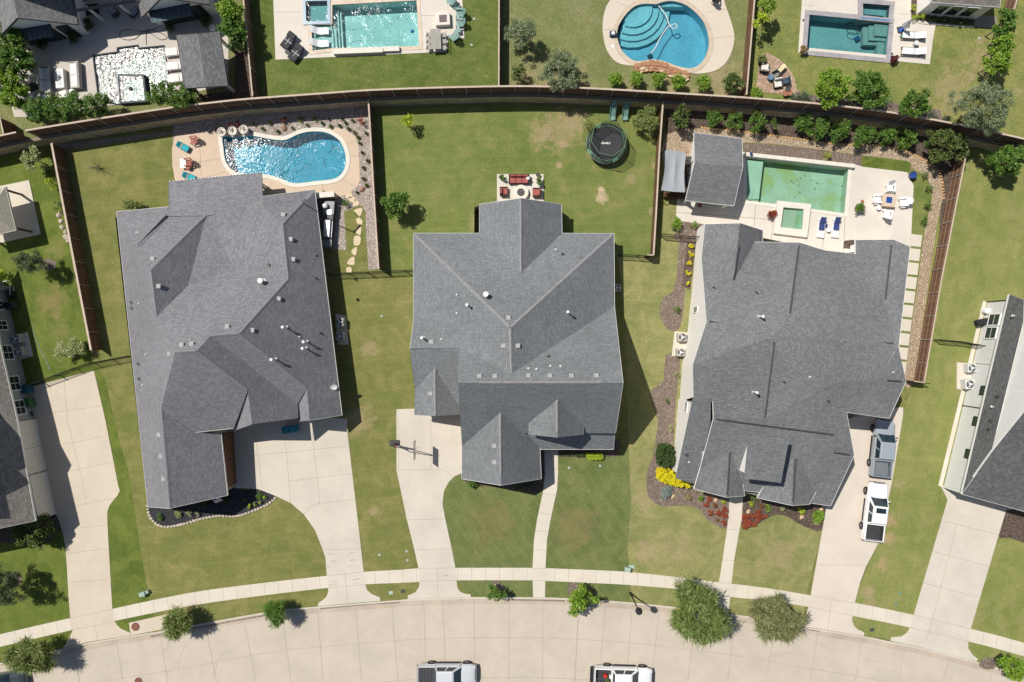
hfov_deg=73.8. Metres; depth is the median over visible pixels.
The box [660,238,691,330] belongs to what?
mulch bed
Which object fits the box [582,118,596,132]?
olive tree
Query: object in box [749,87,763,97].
round shrub
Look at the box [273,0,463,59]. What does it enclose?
pool deck
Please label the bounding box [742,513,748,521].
flower clump
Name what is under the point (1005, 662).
street tree
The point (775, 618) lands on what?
street tree
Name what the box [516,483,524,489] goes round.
shade shrub
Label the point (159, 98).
hedge tree
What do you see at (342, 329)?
equipment pad
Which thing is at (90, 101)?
hedge tree
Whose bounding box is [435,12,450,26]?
fire pit
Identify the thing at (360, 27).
swimming pool
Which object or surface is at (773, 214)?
plant pot
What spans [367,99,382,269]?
wooden fence
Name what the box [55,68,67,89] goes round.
fire table
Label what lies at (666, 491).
spiky shrub
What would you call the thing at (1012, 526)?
mulch bed
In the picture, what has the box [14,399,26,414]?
window
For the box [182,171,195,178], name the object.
lounge chair
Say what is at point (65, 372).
iron fence
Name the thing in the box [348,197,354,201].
stepping stone
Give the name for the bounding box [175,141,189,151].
lounge chair
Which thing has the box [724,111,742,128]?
laurel shrub
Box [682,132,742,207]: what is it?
pool house
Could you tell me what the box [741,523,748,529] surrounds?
flower clump
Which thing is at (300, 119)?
grass tuft
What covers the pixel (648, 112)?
olive tree
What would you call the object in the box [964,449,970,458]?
window
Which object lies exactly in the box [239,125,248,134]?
water bowl
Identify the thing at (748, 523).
flower clump
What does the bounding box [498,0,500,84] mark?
wooden fence
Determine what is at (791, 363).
house
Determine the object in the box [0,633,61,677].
street tree
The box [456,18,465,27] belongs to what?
adirondack chair
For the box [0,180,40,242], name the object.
patio
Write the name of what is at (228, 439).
garage door
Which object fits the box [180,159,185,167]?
towel
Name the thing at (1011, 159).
leafy tree
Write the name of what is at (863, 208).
plant pot
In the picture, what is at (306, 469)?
driveway
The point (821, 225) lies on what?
sun lounger
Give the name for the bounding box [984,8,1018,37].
leafy tree
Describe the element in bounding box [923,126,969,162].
magnolia tree
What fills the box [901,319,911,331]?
paving slab
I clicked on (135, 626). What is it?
manhole cover
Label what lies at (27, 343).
equipment pad
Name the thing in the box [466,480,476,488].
round shrub
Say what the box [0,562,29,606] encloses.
live oak
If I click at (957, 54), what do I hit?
lawn
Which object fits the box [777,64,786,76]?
folding chair
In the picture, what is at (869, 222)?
pool deck
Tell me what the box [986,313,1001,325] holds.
window
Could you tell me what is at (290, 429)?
bin
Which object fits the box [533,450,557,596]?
garden path
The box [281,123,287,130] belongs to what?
boulder
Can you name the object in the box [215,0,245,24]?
hedge tree
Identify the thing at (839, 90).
leafy tree
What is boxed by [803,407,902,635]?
driveway
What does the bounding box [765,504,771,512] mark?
ball shrub
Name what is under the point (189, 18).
door
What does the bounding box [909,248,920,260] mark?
paving slab
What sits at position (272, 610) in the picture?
street tree
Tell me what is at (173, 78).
sun lounger
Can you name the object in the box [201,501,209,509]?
garden tuft
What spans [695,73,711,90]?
round shrub
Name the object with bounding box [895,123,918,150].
laurel shrub
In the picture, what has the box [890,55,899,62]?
plant pot
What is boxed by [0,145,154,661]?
lawn
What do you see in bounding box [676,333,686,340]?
air conditioner
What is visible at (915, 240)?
paving slab
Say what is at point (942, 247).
wooden fence
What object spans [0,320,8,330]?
window
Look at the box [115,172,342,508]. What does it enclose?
house
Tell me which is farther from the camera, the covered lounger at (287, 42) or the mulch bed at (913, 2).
the mulch bed at (913, 2)
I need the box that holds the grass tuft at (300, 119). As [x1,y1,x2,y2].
[295,115,304,123]
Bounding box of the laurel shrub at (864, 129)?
[853,124,877,148]
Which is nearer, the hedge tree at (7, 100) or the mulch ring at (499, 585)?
the hedge tree at (7, 100)
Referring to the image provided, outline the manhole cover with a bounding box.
[131,623,139,630]
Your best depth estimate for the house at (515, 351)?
64.51 m
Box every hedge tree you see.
[0,22,29,55]
[0,44,37,79]
[0,67,25,96]
[0,83,29,109]
[21,96,51,122]
[38,90,67,122]
[57,90,87,117]
[76,91,113,118]
[144,80,175,106]
[168,81,198,109]
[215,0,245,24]
[217,13,247,43]
[228,37,245,55]
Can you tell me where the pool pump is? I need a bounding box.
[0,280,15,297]
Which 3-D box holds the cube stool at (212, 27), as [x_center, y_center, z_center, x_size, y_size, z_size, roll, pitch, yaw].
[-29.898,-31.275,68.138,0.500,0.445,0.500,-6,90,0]
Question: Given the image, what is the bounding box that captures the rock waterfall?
[632,59,689,81]
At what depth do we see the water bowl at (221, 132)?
69.31 m
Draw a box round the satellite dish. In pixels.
[330,384,336,389]
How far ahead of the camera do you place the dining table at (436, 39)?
67.61 m
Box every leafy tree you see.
[813,67,852,109]
[845,69,891,109]
[897,86,932,118]
[977,47,1012,75]
[982,33,1016,60]
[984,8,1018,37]
[985,144,1023,176]
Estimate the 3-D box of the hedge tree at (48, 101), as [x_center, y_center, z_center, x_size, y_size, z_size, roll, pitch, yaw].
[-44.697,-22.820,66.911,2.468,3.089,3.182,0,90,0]
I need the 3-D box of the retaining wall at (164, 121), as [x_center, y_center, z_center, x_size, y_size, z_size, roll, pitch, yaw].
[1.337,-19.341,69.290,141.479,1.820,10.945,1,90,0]
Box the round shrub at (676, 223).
[670,217,681,230]
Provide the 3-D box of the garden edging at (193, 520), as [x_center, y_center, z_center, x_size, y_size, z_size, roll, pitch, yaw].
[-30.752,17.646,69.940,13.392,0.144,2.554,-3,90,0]
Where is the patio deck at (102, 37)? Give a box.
[1,0,228,116]
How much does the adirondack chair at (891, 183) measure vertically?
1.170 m
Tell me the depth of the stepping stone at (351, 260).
69.94 m
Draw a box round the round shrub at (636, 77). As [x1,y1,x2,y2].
[629,70,643,86]
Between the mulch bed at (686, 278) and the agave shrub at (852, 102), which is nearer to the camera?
the agave shrub at (852, 102)
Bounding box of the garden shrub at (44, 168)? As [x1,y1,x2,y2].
[40,163,48,174]
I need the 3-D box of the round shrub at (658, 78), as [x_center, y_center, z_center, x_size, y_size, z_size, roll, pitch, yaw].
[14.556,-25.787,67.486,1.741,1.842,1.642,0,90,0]
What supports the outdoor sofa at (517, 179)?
on the patio at (531, 185)
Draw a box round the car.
[0,670,27,681]
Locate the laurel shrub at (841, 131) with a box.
[828,118,851,143]
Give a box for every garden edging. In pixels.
[146,497,276,527]
[701,126,944,198]
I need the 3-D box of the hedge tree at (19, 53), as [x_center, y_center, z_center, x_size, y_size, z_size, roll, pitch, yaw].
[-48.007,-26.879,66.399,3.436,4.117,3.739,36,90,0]
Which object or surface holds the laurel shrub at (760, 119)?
on the mulch bed at (785, 126)
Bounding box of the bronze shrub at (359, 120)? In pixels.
[356,118,363,124]
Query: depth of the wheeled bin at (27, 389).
68.99 m
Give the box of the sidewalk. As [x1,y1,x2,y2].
[0,568,1023,655]
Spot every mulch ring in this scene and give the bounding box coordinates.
[40,259,56,269]
[491,581,502,589]
[567,583,578,593]
[979,657,995,668]
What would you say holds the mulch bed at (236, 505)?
on the lawn at (276, 539)
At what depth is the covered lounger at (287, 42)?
67.91 m
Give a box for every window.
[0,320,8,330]
[2,345,14,359]
[9,375,20,390]
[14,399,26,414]
[26,39,38,44]
[56,25,81,37]
[190,5,210,17]
[684,401,687,412]
[693,306,697,312]
[928,4,952,14]
[942,5,966,15]
[956,6,981,16]
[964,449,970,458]
[972,416,977,425]
[979,385,985,394]
[983,327,998,338]
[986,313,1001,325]
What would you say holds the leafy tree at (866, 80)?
on the mulch bed at (892, 107)
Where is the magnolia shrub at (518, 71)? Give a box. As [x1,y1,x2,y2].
[511,63,526,81]
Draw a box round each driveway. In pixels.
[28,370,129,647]
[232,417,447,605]
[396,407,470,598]
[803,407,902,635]
[891,486,1011,660]
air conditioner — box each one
[11,334,25,343]
[13,347,27,356]
[336,318,344,325]
[336,332,344,339]
[615,284,620,291]
[675,348,684,355]
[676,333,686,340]
[960,379,974,388]
[963,363,976,372]
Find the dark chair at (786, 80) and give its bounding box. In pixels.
[782,76,790,84]
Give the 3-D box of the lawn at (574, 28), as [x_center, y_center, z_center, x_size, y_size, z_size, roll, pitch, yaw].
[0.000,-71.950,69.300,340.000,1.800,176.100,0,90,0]
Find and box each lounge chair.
[108,6,119,17]
[125,6,139,18]
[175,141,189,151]
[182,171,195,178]
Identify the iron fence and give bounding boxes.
[18,356,130,388]
[328,270,412,274]
[618,254,650,257]
[660,233,699,238]
[933,339,985,345]
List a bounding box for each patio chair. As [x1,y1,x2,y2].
[759,63,769,73]
[772,77,782,87]
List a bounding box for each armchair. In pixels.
[59,89,68,99]
[500,187,507,195]
[533,188,540,196]
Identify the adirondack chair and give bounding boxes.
[183,157,192,165]
[189,135,198,144]
[446,0,456,6]
[448,30,459,41]
[456,8,465,17]
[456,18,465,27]
[871,194,881,202]
[881,209,892,218]
[884,179,895,192]
[897,197,913,206]
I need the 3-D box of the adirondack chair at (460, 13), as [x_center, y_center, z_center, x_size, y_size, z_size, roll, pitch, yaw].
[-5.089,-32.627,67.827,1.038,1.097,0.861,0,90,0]
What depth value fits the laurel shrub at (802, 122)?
68.60 m
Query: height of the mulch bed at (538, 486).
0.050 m
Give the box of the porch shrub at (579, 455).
[574,453,585,456]
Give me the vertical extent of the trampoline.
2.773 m
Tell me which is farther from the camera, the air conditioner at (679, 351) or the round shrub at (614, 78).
the air conditioner at (679, 351)
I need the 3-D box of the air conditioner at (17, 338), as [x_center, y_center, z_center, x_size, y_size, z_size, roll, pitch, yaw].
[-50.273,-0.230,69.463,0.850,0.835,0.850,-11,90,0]
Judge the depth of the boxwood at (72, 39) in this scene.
67.51 m
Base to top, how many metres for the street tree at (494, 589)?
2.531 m
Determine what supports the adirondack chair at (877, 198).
on the pool deck at (869, 222)
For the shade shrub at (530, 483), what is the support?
on the mulch bed at (538, 486)
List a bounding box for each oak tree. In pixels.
[504,18,536,49]
[536,47,580,91]
[947,80,1015,138]
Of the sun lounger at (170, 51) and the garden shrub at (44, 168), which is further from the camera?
the garden shrub at (44, 168)
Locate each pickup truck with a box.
[417,660,476,681]
[590,663,652,681]
[859,481,890,542]
[867,418,897,478]
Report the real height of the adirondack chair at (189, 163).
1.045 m
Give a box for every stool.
[209,24,215,30]
[767,74,773,80]
[912,40,918,46]
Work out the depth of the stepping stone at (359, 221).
69.94 m
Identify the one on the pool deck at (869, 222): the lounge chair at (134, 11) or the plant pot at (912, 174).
the plant pot at (912, 174)
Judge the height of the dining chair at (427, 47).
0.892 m
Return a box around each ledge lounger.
[309,25,328,34]
[309,38,328,47]
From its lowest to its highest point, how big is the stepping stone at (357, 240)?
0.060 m
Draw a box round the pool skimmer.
[609,31,615,36]
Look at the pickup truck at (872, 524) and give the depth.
68.82 m
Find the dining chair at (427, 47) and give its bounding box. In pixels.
[425,43,430,50]
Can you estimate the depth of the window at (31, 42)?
67.90 m
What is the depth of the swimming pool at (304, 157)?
71.21 m
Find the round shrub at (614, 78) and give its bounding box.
[608,71,623,85]
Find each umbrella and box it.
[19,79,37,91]
[897,19,911,32]
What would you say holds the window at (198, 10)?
in the house at (47, 20)
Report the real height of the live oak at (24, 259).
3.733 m
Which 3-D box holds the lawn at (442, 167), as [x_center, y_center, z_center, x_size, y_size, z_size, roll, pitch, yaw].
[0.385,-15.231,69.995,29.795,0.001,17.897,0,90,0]
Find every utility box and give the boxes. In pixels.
[138,589,149,596]
[624,566,630,572]
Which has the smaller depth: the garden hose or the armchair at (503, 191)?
the garden hose
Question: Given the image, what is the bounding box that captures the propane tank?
[980,308,990,313]
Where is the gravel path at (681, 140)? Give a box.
[661,128,942,388]
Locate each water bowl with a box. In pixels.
[217,127,227,136]
[228,126,237,135]
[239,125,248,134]
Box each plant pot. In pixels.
[757,54,767,63]
[768,210,777,216]
[799,45,807,53]
[854,203,865,211]
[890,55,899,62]
[908,171,916,177]
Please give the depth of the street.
70.13 m
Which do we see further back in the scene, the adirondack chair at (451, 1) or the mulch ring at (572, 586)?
the mulch ring at (572, 586)
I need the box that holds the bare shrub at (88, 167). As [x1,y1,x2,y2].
[87,160,102,170]
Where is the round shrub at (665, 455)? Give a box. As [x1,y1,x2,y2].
[655,443,675,468]
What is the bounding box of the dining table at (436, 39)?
[430,29,440,50]
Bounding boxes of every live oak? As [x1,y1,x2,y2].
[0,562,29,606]
[10,248,48,273]
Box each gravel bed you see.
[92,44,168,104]
[173,107,377,268]
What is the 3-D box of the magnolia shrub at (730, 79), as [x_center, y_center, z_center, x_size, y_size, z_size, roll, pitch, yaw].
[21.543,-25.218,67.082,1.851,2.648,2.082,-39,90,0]
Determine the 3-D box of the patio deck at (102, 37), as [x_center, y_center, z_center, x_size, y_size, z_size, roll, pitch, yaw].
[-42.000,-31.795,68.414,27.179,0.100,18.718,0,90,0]
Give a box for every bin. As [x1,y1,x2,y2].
[21,384,33,393]
[23,397,35,406]
[281,424,298,433]
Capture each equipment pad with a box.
[17,332,32,359]
[335,314,347,344]
[672,331,687,356]
[956,362,971,390]
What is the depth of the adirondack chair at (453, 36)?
67.95 m
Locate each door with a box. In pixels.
[19,419,40,448]
[24,446,46,476]
[29,469,55,519]
[41,28,66,41]
[173,12,198,22]
[223,432,234,460]
[225,458,235,486]
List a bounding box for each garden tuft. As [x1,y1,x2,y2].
[156,513,162,520]
[174,510,180,518]
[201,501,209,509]
[222,496,229,502]
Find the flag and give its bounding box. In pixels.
[211,497,222,502]
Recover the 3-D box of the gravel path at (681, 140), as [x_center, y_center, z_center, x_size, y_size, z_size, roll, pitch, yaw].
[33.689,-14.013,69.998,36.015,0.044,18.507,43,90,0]
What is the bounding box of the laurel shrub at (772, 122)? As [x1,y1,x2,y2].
[770,118,778,128]
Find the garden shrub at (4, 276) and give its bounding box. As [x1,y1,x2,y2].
[0,268,8,280]
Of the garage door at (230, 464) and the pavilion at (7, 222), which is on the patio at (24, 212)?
the pavilion at (7, 222)
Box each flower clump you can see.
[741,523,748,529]
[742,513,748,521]
[745,519,751,526]
[754,509,762,516]
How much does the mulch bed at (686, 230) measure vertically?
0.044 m
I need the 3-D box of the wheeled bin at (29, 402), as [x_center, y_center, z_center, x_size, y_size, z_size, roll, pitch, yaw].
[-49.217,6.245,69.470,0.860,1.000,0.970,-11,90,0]
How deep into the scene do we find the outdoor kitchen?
69.08 m
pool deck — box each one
[172,128,359,201]
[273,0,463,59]
[603,0,733,73]
[675,152,913,252]
[798,0,935,63]
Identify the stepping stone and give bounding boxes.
[345,193,352,197]
[347,257,354,264]
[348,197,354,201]
[351,247,356,255]
[354,208,361,215]
[354,235,360,245]
[355,226,360,234]
[356,218,362,224]
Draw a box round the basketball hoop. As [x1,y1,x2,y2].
[389,440,420,459]
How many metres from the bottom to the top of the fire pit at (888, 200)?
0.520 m
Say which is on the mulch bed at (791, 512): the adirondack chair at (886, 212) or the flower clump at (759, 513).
the flower clump at (759, 513)
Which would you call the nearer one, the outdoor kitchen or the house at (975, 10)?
the house at (975, 10)
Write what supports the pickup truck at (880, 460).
on the driveway at (845, 552)
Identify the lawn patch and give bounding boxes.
[325,205,367,272]
[862,156,910,171]
[901,173,931,361]
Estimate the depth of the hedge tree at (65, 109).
65.82 m
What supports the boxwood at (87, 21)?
on the patio deck at (102, 37)
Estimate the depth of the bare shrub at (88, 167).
69.30 m
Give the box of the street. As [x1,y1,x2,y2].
[0,599,1018,681]
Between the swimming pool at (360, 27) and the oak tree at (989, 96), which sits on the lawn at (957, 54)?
the oak tree at (989, 96)
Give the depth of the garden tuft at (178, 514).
69.63 m
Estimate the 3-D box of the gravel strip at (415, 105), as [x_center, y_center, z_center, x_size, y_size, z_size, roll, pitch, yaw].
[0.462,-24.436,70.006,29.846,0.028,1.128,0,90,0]
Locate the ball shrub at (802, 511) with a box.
[797,507,804,514]
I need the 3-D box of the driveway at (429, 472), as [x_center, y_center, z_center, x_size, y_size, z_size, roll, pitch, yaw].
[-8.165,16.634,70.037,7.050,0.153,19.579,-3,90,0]
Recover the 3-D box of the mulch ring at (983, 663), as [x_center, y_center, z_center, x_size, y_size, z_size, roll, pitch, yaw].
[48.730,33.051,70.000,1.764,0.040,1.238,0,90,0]
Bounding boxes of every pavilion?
[0,187,31,234]
[176,31,234,94]
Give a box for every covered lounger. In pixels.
[280,30,296,49]
[287,42,304,62]
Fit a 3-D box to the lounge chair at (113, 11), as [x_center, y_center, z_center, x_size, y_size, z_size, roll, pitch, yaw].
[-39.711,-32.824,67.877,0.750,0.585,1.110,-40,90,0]
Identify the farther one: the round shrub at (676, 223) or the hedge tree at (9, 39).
the round shrub at (676, 223)
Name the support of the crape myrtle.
on the lawn at (49, 310)
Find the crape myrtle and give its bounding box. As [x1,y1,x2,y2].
[19,143,44,170]
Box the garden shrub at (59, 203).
[51,199,61,211]
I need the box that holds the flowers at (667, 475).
[655,467,690,488]
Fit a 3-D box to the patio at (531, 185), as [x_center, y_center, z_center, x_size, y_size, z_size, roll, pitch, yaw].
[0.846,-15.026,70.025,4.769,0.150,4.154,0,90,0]
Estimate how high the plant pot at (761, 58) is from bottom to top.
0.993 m
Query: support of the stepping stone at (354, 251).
on the lawn patch at (336, 260)
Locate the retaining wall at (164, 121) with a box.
[0,93,1022,154]
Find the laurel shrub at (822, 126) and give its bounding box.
[807,114,830,140]
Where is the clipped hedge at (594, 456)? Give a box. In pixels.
[585,452,603,460]
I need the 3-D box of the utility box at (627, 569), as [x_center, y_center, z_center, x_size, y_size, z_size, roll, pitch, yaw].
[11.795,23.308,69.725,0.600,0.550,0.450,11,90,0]
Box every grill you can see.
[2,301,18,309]
[973,318,987,325]
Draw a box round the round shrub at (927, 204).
[923,199,932,207]
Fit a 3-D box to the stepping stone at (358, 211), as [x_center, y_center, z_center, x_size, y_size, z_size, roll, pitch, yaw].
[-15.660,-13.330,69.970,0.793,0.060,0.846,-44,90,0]
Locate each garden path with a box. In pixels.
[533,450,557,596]
[717,496,742,612]
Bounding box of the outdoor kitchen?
[322,201,335,246]
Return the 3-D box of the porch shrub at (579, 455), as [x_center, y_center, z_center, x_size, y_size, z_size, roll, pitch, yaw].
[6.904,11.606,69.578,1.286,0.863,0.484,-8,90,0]
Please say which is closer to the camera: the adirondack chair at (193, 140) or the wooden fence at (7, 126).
the wooden fence at (7, 126)
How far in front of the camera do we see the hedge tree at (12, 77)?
65.50 m
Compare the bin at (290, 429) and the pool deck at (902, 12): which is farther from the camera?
the bin at (290, 429)
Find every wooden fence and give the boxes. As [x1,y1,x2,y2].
[0,117,14,133]
[0,131,28,143]
[25,85,1023,146]
[50,143,101,349]
[243,0,258,96]
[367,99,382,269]
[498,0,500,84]
[650,101,663,254]
[741,0,754,96]
[914,153,966,382]
[1000,0,1017,25]
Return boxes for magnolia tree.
[10,512,55,550]
[671,103,690,129]
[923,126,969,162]
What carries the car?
on the street
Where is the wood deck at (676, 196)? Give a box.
[663,191,686,199]
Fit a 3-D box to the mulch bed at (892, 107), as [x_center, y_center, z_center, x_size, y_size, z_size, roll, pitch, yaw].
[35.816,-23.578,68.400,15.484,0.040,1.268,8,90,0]
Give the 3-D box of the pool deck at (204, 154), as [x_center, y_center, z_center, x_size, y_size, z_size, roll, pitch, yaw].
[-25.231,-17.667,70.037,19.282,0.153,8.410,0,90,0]
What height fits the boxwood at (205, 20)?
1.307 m
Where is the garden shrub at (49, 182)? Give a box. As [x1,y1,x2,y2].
[44,177,55,190]
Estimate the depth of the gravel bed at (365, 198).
69.99 m
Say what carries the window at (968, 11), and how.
in the house at (975, 10)
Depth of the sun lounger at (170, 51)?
67.97 m
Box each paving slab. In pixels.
[899,333,909,345]
[899,347,907,359]
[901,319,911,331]
[902,305,913,316]
[902,362,906,373]
[904,290,914,302]
[906,276,916,288]
[907,262,918,274]
[908,234,921,246]
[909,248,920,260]
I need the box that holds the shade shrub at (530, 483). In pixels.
[524,481,534,488]
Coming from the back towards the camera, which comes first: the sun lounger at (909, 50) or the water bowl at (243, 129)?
the water bowl at (243, 129)
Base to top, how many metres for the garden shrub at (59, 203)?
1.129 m
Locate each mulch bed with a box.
[0,514,59,544]
[147,488,273,525]
[200,50,252,100]
[462,450,544,492]
[559,440,619,456]
[647,352,728,527]
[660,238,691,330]
[666,109,960,228]
[674,222,703,240]
[682,242,695,289]
[741,495,825,530]
[742,143,861,165]
[792,93,942,119]
[843,240,853,248]
[911,0,972,24]
[999,509,1023,542]
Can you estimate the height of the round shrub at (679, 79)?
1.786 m
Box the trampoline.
[585,120,627,163]
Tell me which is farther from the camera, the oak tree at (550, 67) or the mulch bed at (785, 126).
the mulch bed at (785, 126)
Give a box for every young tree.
[378,191,410,218]
[400,114,413,127]
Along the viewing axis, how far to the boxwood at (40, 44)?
67.57 m
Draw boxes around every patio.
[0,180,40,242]
[497,174,543,200]
[756,53,799,93]
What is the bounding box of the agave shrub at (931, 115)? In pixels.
[928,110,939,118]
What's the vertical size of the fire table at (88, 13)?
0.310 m
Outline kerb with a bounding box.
[0,597,1003,670]
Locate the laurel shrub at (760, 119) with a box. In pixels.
[748,107,767,132]
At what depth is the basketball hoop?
67.72 m
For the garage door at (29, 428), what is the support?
in the house at (25, 494)
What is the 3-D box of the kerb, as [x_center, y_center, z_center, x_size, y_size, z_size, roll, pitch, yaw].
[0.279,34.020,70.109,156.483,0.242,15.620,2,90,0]
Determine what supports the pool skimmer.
on the pool deck at (717, 16)
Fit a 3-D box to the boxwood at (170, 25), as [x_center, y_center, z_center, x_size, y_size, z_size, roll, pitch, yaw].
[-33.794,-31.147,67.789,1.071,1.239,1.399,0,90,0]
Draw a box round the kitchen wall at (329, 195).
[316,191,337,200]
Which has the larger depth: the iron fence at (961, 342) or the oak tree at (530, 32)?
the iron fence at (961, 342)
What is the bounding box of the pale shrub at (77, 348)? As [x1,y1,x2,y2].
[53,336,83,361]
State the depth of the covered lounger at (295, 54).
67.91 m
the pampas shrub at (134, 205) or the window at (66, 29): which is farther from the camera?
the pampas shrub at (134, 205)
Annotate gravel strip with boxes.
[57,131,172,150]
[372,103,478,107]
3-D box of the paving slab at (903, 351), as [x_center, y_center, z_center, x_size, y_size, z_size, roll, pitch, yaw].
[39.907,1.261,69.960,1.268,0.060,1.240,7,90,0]
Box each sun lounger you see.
[164,47,178,57]
[165,61,180,71]
[166,73,182,82]
[815,217,826,237]
[830,217,841,237]
[900,31,926,40]
[900,47,926,56]
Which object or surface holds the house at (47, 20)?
on the lawn at (574, 28)
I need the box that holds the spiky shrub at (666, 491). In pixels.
[661,485,673,500]
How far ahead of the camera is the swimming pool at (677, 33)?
69.31 m
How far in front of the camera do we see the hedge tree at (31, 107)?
66.10 m
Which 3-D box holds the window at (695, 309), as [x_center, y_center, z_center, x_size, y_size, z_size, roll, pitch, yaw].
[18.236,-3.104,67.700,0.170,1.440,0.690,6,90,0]
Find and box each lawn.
[0,0,1010,144]
[0,103,944,662]
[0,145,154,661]
[250,0,497,96]
[373,105,659,279]
[443,444,630,600]
[618,202,894,617]
[748,0,1023,137]
[852,146,1023,670]
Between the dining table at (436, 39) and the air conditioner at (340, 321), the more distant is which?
the air conditioner at (340, 321)
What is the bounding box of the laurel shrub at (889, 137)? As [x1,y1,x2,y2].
[871,126,897,146]
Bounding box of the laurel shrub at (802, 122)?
[793,112,812,133]
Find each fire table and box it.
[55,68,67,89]
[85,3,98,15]
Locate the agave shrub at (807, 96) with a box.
[801,90,812,101]
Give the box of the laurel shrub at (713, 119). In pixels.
[706,109,723,128]
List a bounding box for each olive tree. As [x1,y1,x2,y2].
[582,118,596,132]
[631,104,658,131]
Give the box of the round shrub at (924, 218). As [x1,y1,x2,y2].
[921,214,927,223]
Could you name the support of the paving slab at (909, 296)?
on the lawn patch at (922, 195)
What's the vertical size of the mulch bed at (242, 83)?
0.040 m
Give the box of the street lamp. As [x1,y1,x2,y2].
[629,592,641,614]
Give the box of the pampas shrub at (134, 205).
[121,199,142,210]
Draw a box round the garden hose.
[119,28,166,44]
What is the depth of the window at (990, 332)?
68.23 m
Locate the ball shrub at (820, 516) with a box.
[811,510,824,524]
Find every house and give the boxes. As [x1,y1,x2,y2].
[0,0,216,44]
[0,281,55,527]
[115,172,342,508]
[410,198,622,485]
[673,223,909,505]
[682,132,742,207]
[916,0,1000,28]
[938,294,1023,511]
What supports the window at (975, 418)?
in the house at (986, 462)
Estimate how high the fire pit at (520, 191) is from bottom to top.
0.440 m
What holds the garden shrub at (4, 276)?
on the lawn at (49, 310)
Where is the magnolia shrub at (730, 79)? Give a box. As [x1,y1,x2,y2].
[721,71,745,93]
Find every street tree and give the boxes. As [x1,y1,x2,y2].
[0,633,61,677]
[159,603,192,642]
[261,599,287,630]
[486,583,506,601]
[567,583,600,617]
[666,571,736,653]
[744,590,811,646]
[751,12,770,31]
[757,0,777,17]
[988,654,1023,681]
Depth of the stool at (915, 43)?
67.88 m
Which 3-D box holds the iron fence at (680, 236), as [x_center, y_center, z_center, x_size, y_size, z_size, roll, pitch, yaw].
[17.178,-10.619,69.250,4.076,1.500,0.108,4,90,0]
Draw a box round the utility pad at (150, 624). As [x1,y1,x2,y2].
[129,613,170,634]
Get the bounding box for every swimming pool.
[218,127,349,186]
[303,0,422,55]
[613,0,713,72]
[743,152,854,237]
[802,0,894,62]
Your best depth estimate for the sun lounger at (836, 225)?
69.50 m
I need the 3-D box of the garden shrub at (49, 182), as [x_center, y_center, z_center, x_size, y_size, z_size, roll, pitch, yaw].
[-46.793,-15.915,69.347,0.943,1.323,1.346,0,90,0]
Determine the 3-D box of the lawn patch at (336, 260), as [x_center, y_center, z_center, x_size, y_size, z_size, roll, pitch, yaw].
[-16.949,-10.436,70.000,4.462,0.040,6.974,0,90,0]
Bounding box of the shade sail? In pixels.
[658,149,686,196]
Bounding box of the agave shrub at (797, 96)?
[789,91,803,100]
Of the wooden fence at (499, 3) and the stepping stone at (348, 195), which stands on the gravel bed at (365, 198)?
the stepping stone at (348, 195)
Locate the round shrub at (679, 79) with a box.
[670,73,686,89]
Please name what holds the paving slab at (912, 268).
on the lawn patch at (922, 195)
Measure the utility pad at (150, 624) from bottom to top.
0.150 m
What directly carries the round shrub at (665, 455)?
on the mulch bed at (667, 387)
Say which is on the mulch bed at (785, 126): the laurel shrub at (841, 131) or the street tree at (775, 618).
the laurel shrub at (841, 131)
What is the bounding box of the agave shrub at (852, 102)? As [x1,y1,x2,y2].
[846,100,855,105]
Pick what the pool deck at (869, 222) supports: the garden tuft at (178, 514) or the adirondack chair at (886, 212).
the adirondack chair at (886, 212)
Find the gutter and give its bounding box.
[0,599,1023,681]
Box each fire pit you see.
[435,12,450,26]
[513,185,528,198]
[880,193,895,207]
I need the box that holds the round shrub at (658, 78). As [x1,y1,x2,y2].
[651,71,667,86]
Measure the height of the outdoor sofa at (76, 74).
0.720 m
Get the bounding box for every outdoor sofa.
[37,66,52,93]
[69,61,82,89]
[509,174,528,183]
[685,156,691,186]
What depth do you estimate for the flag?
67.70 m
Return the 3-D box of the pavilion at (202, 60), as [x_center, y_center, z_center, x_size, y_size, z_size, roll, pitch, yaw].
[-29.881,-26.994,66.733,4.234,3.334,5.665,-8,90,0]
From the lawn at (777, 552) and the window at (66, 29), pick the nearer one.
the window at (66, 29)
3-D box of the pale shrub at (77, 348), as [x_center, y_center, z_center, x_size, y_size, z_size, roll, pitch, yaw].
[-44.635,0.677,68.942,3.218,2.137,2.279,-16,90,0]
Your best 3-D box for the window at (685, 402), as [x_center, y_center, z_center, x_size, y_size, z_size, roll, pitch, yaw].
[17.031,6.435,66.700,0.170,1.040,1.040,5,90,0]
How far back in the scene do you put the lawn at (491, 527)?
69.99 m
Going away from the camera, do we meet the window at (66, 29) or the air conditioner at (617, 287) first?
the window at (66, 29)
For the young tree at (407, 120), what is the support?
on the lawn at (442, 167)
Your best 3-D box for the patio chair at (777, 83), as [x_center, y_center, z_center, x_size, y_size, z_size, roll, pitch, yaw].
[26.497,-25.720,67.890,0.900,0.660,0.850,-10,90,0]
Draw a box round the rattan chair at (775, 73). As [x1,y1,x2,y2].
[771,68,778,77]
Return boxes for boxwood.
[35,38,48,51]
[68,32,78,43]
[83,17,94,30]
[165,20,176,32]
[198,15,212,26]

